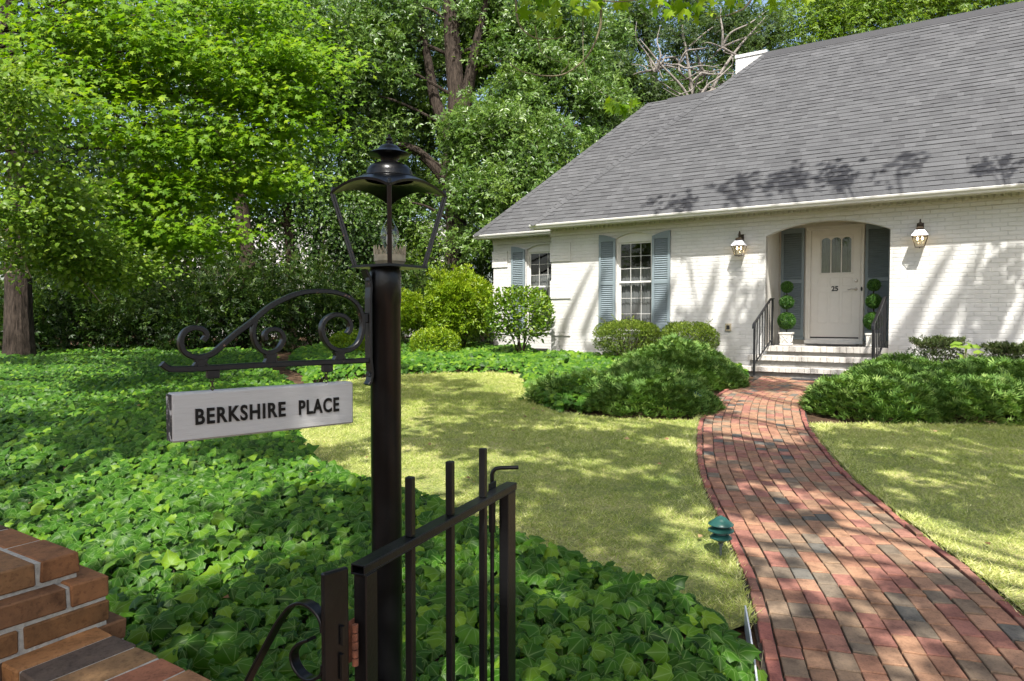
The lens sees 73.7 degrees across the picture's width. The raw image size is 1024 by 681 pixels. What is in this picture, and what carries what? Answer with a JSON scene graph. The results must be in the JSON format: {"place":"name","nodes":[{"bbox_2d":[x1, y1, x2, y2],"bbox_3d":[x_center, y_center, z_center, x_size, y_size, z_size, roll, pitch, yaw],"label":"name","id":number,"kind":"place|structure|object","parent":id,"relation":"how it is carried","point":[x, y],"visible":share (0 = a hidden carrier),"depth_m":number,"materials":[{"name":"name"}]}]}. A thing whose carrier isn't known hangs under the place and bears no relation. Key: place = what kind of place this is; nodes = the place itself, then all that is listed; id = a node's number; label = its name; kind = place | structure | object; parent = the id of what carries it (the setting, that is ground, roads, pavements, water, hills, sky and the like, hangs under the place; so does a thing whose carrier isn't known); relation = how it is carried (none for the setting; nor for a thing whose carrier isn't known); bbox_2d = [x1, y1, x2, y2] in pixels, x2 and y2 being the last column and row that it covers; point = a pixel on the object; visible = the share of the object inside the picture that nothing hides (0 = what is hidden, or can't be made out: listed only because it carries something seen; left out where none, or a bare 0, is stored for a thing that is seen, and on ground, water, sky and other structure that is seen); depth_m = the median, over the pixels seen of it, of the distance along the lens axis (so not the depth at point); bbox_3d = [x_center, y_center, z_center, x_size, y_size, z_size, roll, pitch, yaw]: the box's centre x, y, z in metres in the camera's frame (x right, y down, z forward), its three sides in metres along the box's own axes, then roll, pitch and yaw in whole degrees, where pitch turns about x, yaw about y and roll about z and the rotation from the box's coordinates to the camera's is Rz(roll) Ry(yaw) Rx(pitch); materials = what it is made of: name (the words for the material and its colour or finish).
{"place":"outdoors","nodes":[
{"label":"outdoors","id":0,"kind":"place"},
{"bbox_2d":[0,0,995,289],"label":"sky","id":1,"kind":"structure","parent":0,"point":[763,2],"materials":[{"name":"white"}]},
{"bbox_2d":[0,329,1022,680],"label":"ground","id":2,"kind":"structure","parent":0,"point":[812,417],"depth_m":7.86,"materials":[{"name":"brown soil"}]},
{"bbox_2d":[0,280,60,350],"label":"evergreen shrub","id":3,"kind":"object","parent":2,"relation":"on","point":[2,296],"visible":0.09,"depth_m":14.98,"materials":[{"name":"green plant"}]},
{"bbox_2d":[0,258,102,351],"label":"evergreen shrub","id":4,"kind":"object","parent":2,"relation":"on","point":[41,298],"visible":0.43,"depth_m":14.85,"materials":[{"name":"green plant"}]},
{"bbox_2d":[0,525,125,680],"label":"brick pier","id":5,"kind":"structure","parent":2,"relation":"on","point":[50,592],"depth_m":1.78,"materials":[{"name":"brown brick"}]},
{"bbox_2d":[0,168,156,345],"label":"sapling","id":6,"kind":"object","parent":2,"relation":"on","point":[98,254],"visible":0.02,"depth_m":16.39,"materials":[{"name":"green plant"}]},
{"bbox_2d":[0,0,176,356],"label":"old tree","id":7,"kind":"object","parent":2,"relation":"on","point":[18,330],"visible":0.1,"depth_m":13.47,"materials":[{"name":"green plant"}]},
{"bbox_2d":[0,48,196,303],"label":"dogwood tree","id":8,"kind":"object","parent":2,"relation":"on","point":[68,242],"visible":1,"depth_m":7.84,"materials":[{"name":"green plant"}]},
{"bbox_2d":[39,278,157,351],"bbox_3d":[-9.252,-0.429,15.351,2.490,2.236,1.966,0,2,0],"label":"evergreen shrub","id":9,"kind":"object","parent":2,"relation":"on","point":[104,335],"visible":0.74,"depth_m":15.04,"materials":[{"name":"green plant"}]},
{"bbox_2d":[2,627,210,680],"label":"brick wall","id":10,"kind":"structure","parent":2,"relation":"on","point":[95,654],"depth_m":1.66,"materials":[{"name":"brown brick"}]},
{"bbox_2d":[75,58,157,338],"bbox_3d":[-10.509,-3.936,18.539,3.307,8.496,2.896,-1,2,-28],"label":"slim tree","id":11,"kind":"object","parent":2,"relation":"on","point":[118,115],"visible":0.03,"depth_m":18.43,"materials":[{"name":"green plant"}]},
{"bbox_2d":[53,110,180,219],"bbox_3d":[-10.248,-2.870,17.595,3.696,6.425,3.422,0,2,0],"label":"sapling","id":12,"kind":"object","parent":2,"relation":"on","point":[124,159],"visible":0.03,"depth_m":17.26,"materials":[{"name":"green plant"}]},
{"bbox_2d":[89,259,200,348],"bbox_3d":[-8.538,-0.624,16.005,2.686,2.613,2.065,0,2,0],"label":"evergreen shrub","id":13,"kind":"object","parent":2,"relation":"on","point":[145,298],"visible":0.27,"depth_m":15.56,"materials":[{"name":"green plant"}]},
{"bbox_2d":[110,56,191,344],"bbox_3d":[-10.333,-4.390,19.349,2.972,9.350,3.200,0,2,0],"label":"slim tree","id":14,"kind":"object","parent":2,"relation":"on","point":[151,114],"visible":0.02,"depth_m":19.27,"materials":[{"name":"green plant"}]},
{"bbox_2d":[99,209,221,344],"bbox_3d":[-9.159,-1.789,16.979,3.684,4.310,3.550,1,2,32],"label":"sapling","id":15,"kind":"object","parent":2,"relation":"on","point":[161,255],"visible":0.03,"depth_m":17.02,"materials":[{"name":"green plant"}]},
{"bbox_2d":[0,344,359,477],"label":"ivy ground cover","id":16,"kind":"object","parent":2,"relation":"on","point":[44,410],"visible":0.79,"depth_m":6.75,"materials":[{"name":"green plant"}]},
{"bbox_2d":[128,167,245,346],"bbox_3d":[-8.505,-1.993,17.389,3.782,4.690,2.970,1,2,37],"label":"sapling","id":17,"kind":"object","parent":2,"relation":"on","point":[191,223],"visible":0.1,"depth_m":17.07,"materials":[{"name":"green plant"}]},
{"bbox_2d":[130,263,250,350],"bbox_3d":[-7.299,-0.519,15.678,2.596,2.494,2.049,0,2,0],"label":"evergreen shrub","id":18,"kind":"object","parent":2,"relation":"on","point":[193,309],"visible":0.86,"depth_m":15.31,"materials":[{"name":"green plant"}]},
{"bbox_2d":[0,0,392,269],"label":"maple tree","id":19,"kind":"object","parent":2,"relation":"on","point":[157,193],"visible":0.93,"depth_m":10.17,"materials":[{"name":"green plant"}]},
{"bbox_2d":[167,23,247,347],"bbox_3d":[-8.469,-4.231,19.022,2.948,9.049,2.744,1,2,19],"label":"slim tree","id":20,"kind":"object","parent":2,"relation":"on","point":[205,121],"visible":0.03,"depth_m":18.63,"materials":[{"name":"green plant"}]},
{"bbox_2d":[32,0,397,348],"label":"woodland tree","id":21,"kind":"object","parent":2,"relation":"on","point":[245,208],"visible":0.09,"depth_m":17.30,"materials":[{"name":"green plant"}]},
{"bbox_2d":[176,232,273,348],"bbox_3d":[-6.959,-0.998,16.522,2.571,3.266,2.007,0,2,0],"label":"evergreen shrub","id":22,"kind":"object","parent":2,"relation":"on","point":[221,273],"visible":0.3,"depth_m":16.19,"materials":[{"name":"green plant"}]},
{"bbox_2d":[192,188,307,287],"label":"sapling","id":23,"kind":"object","parent":2,"relation":"on","point":[266,253],"visible":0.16,"depth_m":18.48,"materials":[{"name":"green plant"}]},
{"bbox_2d":[217,247,318,352],"bbox_3d":[-5.821,-0.785,16.354,2.522,2.843,1.941,0,2,0],"label":"evergreen shrub","id":24,"kind":"object","parent":2,"relation":"on","point":[268,320],"visible":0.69,"depth_m":16.12,"materials":[{"name":"green plant"}]},
{"bbox_2d":[244,566,348,680],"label":"gate post","id":25,"kind":"object","parent":2,"relation":"on","point":[330,613],"visible":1,"depth_m":1.14,"materials":[{"name":"black metal"}]},
{"bbox_2d":[349,448,518,680],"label":"iron gate","id":26,"kind":"structure","parent":25,"relation":"attached to","point":[363,643],"depth_m":1.46,"materials":[{"name":"black metal"}]},
{"bbox_2d":[158,134,447,680],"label":"lamp post","id":27,"kind":"object","parent":2,"relation":"on","point":[389,179],"visible":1,"depth_m":1.68,"materials":[{"name":"black metal"}]},
{"bbox_2d":[166,372,352,442],"bbox_3d":[-0.549,0.139,1.532,0.409,0.131,0.040,-2,3,-41],"label":"hanging sign","id":28,"kind":"object","parent":27,"relation":"hanging from","point":[213,413],"visible":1,"depth_m":1.50,"materials":[{"name":"white metal"}]},
{"bbox_2d":[162,218,445,336],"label":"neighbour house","id":29,"kind":"structure","parent":2,"relation":"on","point":[298,246],"depth_m":30.68,"materials":[{"name":"white"}]},
{"bbox_2d":[229,0,390,348],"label":"woodland tree","id":30,"kind":"object","parent":2,"relation":"on","point":[288,217],"visible":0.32,"depth_m":18.22,"materials":[{"name":"green plant"}]},
{"bbox_2d":[264,244,364,350],"bbox_3d":[-4.921,-0.868,16.747,2.562,2.985,2.037,0,2,0],"label":"evergreen shrub","id":31,"kind":"object","parent":2,"relation":"on","point":[322,301],"visible":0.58,"depth_m":16.52,"materials":[{"name":"green plant"}]},
{"bbox_2d":[0,0,657,335],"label":"distant wood","id":32,"kind":"object","parent":2,"relation":"on","point":[434,215],"depth_m":30.33,"materials":[{"name":"green plant"}]},
{"bbox_2d":[261,193,404,308],"bbox_3d":[-4.854,-1.859,18.400,3.780,4.356,3.376,0,2,0],"label":"shrub","id":33,"kind":"object","parent":2,"relation":"on","point":[353,227],"visible":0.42,"depth_m":18.20,"materials":[{"name":"green plant"}]},
{"bbox_2d":[290,68,377,312],"bbox_3d":[-5.168,-4.104,19.518,3.596,8.770,2.964,0,2,0],"label":"slim tree","id":34,"kind":"object","parent":2,"relation":"on","point":[332,152],"visible":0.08,"depth_m":19.43,"materials":[{"name":"green plant"}]},
{"bbox_2d":[329,328,364,351],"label":"shrub","id":35,"kind":"object","parent":2,"relation":"on","point":[343,336],"visible":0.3,"depth_m":14.49,"materials":[{"name":"green plant"}]},
{"bbox_2d":[297,209,423,307],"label":"sapling","id":36,"kind":"object","parent":2,"relation":"on","point":[361,249],"visible":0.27,"depth_m":18.79,"materials":[{"name":"green plant"}]},
{"bbox_2d":[320,167,443,288],"bbox_3d":[-4.292,-3.164,23.998,4.970,6.543,3.784,0,2,0],"label":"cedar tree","id":37,"kind":"object","parent":2,"relation":"on","point":[395,232],"depth_m":23.44,"materials":[{"name":"green plant"}]},
{"bbox_2d":[0,463,767,680],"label":"ivy ground cover","id":38,"kind":"object","parent":2,"relation":"on","point":[156,526],"visible":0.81,"depth_m":2.94,"materials":[{"name":"green plant"}]},
{"bbox_2d":[111,533,763,680],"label":"ivy stalks","id":39,"kind":"object","parent":38,"relation":"on","point":[541,619],"visible":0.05,"depth_m":2.66,"materials":[{"name":"green plant"}]},
{"bbox_2d":[359,231,433,341],"bbox_3d":[-3.421,-1.286,19.471,2.646,3.857,1.972,0,2,0],"label":"evergreen shrub","id":40,"kind":"object","parent":2,"relation":"on","point":[420,271],"visible":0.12,"depth_m":19.35,"materials":[{"name":"green plant"}]},
{"bbox_2d":[401,287,427,342],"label":"shrub","id":41,"kind":"object","parent":2,"relation":"on","point":[412,305],"visible":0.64,"depth_m":15.67,"materials":[{"name":"green plant"}]},
{"bbox_2d":[367,205,469,290],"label":"sapling","id":42,"kind":"object","parent":2,"relation":"on","point":[420,261],"visible":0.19,"depth_m":20.07,"materials":[{"name":"green plant"}]},
{"bbox_2d":[401,258,456,341],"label":"evergreen shrub","id":43,"kind":"object","parent":2,"relation":"on","point":[423,277],"visible":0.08,"depth_m":18.94,"materials":[{"name":"green plant"}]},
{"bbox_2d":[408,325,461,352],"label":"shrub","id":44,"kind":"object","parent":2,"relation":"on","point":[422,338],"visible":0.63,"depth_m":14.16,"materials":[{"name":"green plant"}]},
{"bbox_2d":[422,262,494,347],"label":"shrub","id":45,"kind":"object","parent":2,"relation":"on","point":[469,285],"visible":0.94,"depth_m":15.07,"materials":[{"name":"green plant"}]},
{"bbox_2d":[437,255,493,343],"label":"evergreen shrub","id":46,"kind":"object","parent":2,"relation":"on","point":[479,338],"visible":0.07,"depth_m":18.72,"materials":[{"name":"green plant"}]},
{"bbox_2d":[296,0,645,279],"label":"oak tree","id":47,"kind":"object","parent":2,"relation":"on","point":[518,121],"visible":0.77,"depth_m":19.07,"materials":[{"name":"green plant"}]},
{"bbox_2d":[285,340,749,413],"bbox_3d":[-1.135,0.401,13.031,11.011,0.660,6.466,2,3,44],"label":"ivy bed","id":48,"kind":"object","parent":2,"relation":"on","point":[528,363],"visible":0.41,"depth_m":12.11,"materials":[{"name":"green plant"}]},
{"bbox_2d":[300,269,364,342],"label":"evergreen shrub","id":49,"kind":"object","parent":48,"relation":"on","point":[351,282],"visible":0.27,"depth_m":16.85,"materials":[{"name":"green plant"}]},
{"bbox_2d":[481,284,556,352],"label":"shrub","id":50,"kind":"object","parent":2,"relation":"on","point":[537,320],"visible":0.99,"depth_m":13.92,"materials":[{"name":"green plant"}]},
{"bbox_2d":[517,364,628,411],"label":"juniper","id":51,"kind":"object","parent":2,"relation":"on","point":[549,378],"visible":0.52,"depth_m":8.64,"materials":[{"name":"green plant"}]},
{"bbox_2d":[591,313,660,355],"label":"boxwood","id":52,"kind":"object","parent":2,"relation":"on","point":[645,328],"visible":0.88,"depth_m":12.89,"materials":[{"name":"green plant"}]},
{"bbox_2d":[575,368,726,418],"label":"juniper","id":53,"kind":"object","parent":2,"relation":"on","point":[660,387],"visible":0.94,"depth_m":7.92,"materials":[{"name":"green plant"}]},
{"bbox_2d":[605,357,713,393],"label":"juniper","id":54,"kind":"object","parent":2,"relation":"on","point":[637,364],"visible":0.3,"depth_m":9.39,"materials":[{"name":"green plant"}]},
{"bbox_2d":[510,0,815,120],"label":"shade tree","id":55,"kind":"object","parent":2,"relation":"on","point":[676,7],"visible":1,"depth_m":5.42,"materials":[{"name":"green plant"}]},
{"bbox_2d":[608,332,750,390],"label":"juniper","id":56,"kind":"object","parent":2,"relation":"on","point":[685,351],"visible":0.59,"depth_m":10.39,"materials":[{"name":"green plant"}]},
{"bbox_2d":[659,319,720,348],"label":"boxwood","id":57,"kind":"object","parent":2,"relation":"on","point":[704,329],"visible":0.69,"depth_m":12.28,"materials":[{"name":"green plant"}]},
{"bbox_2d":[579,0,806,129],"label":"tree","id":58,"kind":"object","parent":2,"relation":"on","point":[652,90],"visible":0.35,"depth_m":25.80,"materials":[{"name":"green plant"}]},
{"bbox_2d":[632,0,775,96],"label":"bare tree","id":59,"kind":"object","parent":2,"relation":"on","point":[683,41],"visible":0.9,"depth_m":20.36,"materials":[{"name":"grey plant"}]},
{"bbox_2d":[692,355,743,389],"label":"juniper","id":60,"kind":"object","parent":2,"relation":"on","point":[715,373],"visible":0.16,"depth_m":10.05,"materials":[{"name":"green plant"}]},
{"bbox_2d":[473,1,1023,364],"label":"brick house","id":61,"kind":"structure","parent":2,"relation":"on","point":[824,177],"depth_m":12.71,"materials":[{"name":"beige brick"}]},
{"bbox_2d":[528,244,550,332],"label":"window","id":62,"kind":"structure","parent":61,"relation":"in","point":[539,264],"depth_m":15.89,"materials":[{"name":"white glass"}]},
{"bbox_2d":[617,232,651,334],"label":"window","id":63,"kind":"structure","parent":61,"relation":"in","point":[634,250],"depth_m":13.83,"materials":[{"name":"white glass"}]},
{"bbox_2d":[731,231,746,255],"bbox_3d":[4.117,-1.750,12.363,0.236,0.472,0.273,1,2,32],"label":"wall lantern","id":64,"kind":"object","parent":61,"relation":"attached to","point":[739,242],"depth_m":12.31,"materials":[{"name":"white glass"}]},
{"bbox_2d":[810,228,859,338],"bbox_3d":[6.047,-1.054,12.775,0.827,2.025,0.237,1,2,32],"label":"door","id":65,"kind":"structure","parent":61,"relation":"in","point":[835,254],"depth_m":12.75,"materials":[{"name":"paint"}]},
{"bbox_2d":[911,219,928,247],"bbox_3d":[6.495,-1.700,10.868,0.236,0.472,0.273,1,2,32],"label":"wall lantern","id":66,"kind":"object","parent":61,"relation":"attached to","point":[919,231],"depth_m":10.81,"materials":[{"name":"white glass"}]},
{"bbox_2d":[744,605,757,680],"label":"edging strip","id":67,"kind":"object","parent":2,"relation":"on","point":[747,629],"visible":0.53,"depth_m":2.71,"materials":[{"name":"white plastic"}]},
{"bbox_2d":[742,344,887,378],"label":"front steps","id":68,"kind":"structure","parent":2,"relation":"on","point":[802,361],"depth_m":11.58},
{"bbox_2d":[752,298,774,375],"bbox_3d":[4.388,-0.082,11.921,0.100,1.337,1.039,1,2,38],"label":"stair railing","id":69,"kind":"object","parent":68,"relation":"on","point":[771,306],"visible":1,"depth_m":11.87,"materials":[{"name":"metal"}]},
{"bbox_2d":[777,281,795,344],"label":"topiary","id":70,"kind":"object","parent":68,"relation":"on","point":[786,320],"visible":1,"depth_m":12.51,"materials":[{"name":"plant"}]},
{"bbox_2d":[805,344,858,345],"bbox_3d":[5.828,0.078,12.430,0.840,0.012,0.480,1,2,32],"label":"door mat","id":71,"kind":"object","parent":68,"relation":"on","point":[835,344],"depth_m":12.41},
{"bbox_2d":[863,278,882,346],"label":"topiary","id":72,"kind":"object","parent":68,"relation":"on","point":[873,301],"visible":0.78,"depth_m":11.79,"materials":[{"name":"plant"}]},
{"bbox_2d":[871,296,887,357],"bbox_3d":[5.899,-0.051,10.971,0.100,1.337,1.039,1,2,38],"label":"stair railing","id":73,"kind":"object","parent":68,"relation":"on","point":[875,322],"visible":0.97,"depth_m":11.01,"materials":[{"name":"metal"}]},
{"bbox_2d":[719,0,1023,83],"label":"tree","id":74,"kind":"object","parent":2,"relation":"on","point":[859,16],"visible":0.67,"depth_m":29.06,"materials":[{"name":"green plant"}]},
{"bbox_2d":[797,364,956,424],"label":"juniper","id":75,"kind":"object","parent":2,"relation":"on","point":[859,388],"visible":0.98,"depth_m":7.60,"materials":[{"name":"green plant"}]},
{"bbox_2d":[838,351,973,407],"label":"juniper","id":76,"kind":"object","parent":2,"relation":"on","point":[907,363],"visible":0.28,"depth_m":9.07,"materials":[{"name":"green plant"}]},
{"bbox_2d":[905,334,970,362],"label":"shrub","id":77,"kind":"object","parent":2,"relation":"on","point":[934,343],"visible":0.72,"depth_m":10.24,"materials":[{"name":"green plant"}]},
{"bbox_2d":[872,369,1023,425],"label":"juniper","id":78,"kind":"object","parent":2,"relation":"on","point":[961,391],"visible":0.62,"depth_m":7.45,"materials":[{"name":"green plant"}]},
{"bbox_2d":[949,341,985,358],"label":"leaf plant","id":79,"kind":"object","parent":2,"relation":"on","point":[958,345],"visible":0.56,"depth_m":9.90,"materials":[{"name":"green plant"}]},
{"bbox_2d":[929,353,1023,377],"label":"juniper","id":80,"kind":"object","parent":2,"relation":"on","point":[984,364],"visible":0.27,"depth_m":8.77,"materials":[{"name":"green plant"}]},
{"bbox_2d":[951,366,1023,420],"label":"juniper","id":81,"kind":"object","parent":2,"relation":"on","point":[1016,372],"visible":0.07,"depth_m":8.22,"materials":[{"name":"green plant"}]},
{"bbox_2d":[975,340,1023,359],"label":"shrub","id":82,"kind":"object","parent":2,"relation":"on","point":[1006,348],"visible":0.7,"depth_m":9.78,"materials":[{"name":"green plant"}]},
{"bbox_2d":[300,370,754,628],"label":"lawn","id":83,"kind":"structure","parent":0,"point":[642,522],"depth_m":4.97,"materials":[{"name":"green plant"}]},
{"bbox_2d":[708,515,733,555],"bbox_3d":[1.100,1.041,3.596,0.133,0.240,0.133,1,2,34],"label":"path light","id":84,"kind":"object","parent":83,"relation":"on","point":[720,529],"visible":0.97,"depth_m":3.56,"materials":[{"name":"paint"}]},
{"bbox_2d":[593,23,766,83],"bbox_3d":[22.068,-10.989,40.646,36.913,13.879,10.877,0,2,0],"label":"distant wood","id":85,"kind":"object","parent":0,"point":[697,67],"depth_m":37.24,"materials":[{"name":"plant"}]},
{"bbox_2d":[695,376,1023,680],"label":"brick path","id":86,"kind":"structure","parent":0,"point":[863,555],"depth_m":3.38,"materials":[{"name":"red brick"}]},
{"bbox_2d":[789,378,817,380],"bbox_3d":[4.881,0.631,10.904,0.800,0.012,0.260,1,2,32],"label":"door mat","id":87,"kind":"object","parent":86,"relation":"on","point":[806,379],"depth_m":10.93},
{"bbox_2d":[808,420,1023,610],"bbox_3d":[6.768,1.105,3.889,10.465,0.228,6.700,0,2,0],"label":"lawn","id":88,"kind":"structure","parent":0,"point":[952,520],"depth_m":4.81,"materials":[{"name":"green plant"}]},
{"bbox_2d":[15,373,989,597],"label":"fallen leaves","id":89,"kind":"object","parent":88,"relation":"on","point":[429,443],"visible":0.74,"depth_m":5.61,"materials":[{"name":"brown plant"}]},
{"bbox_2d":[689,414,1023,628],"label":"grass edge","id":90,"kind":"object","parent":88,"relation":"on","point":[896,513],"depth_m":3.90,"materials":[{"name":"green plant"}]}
]}

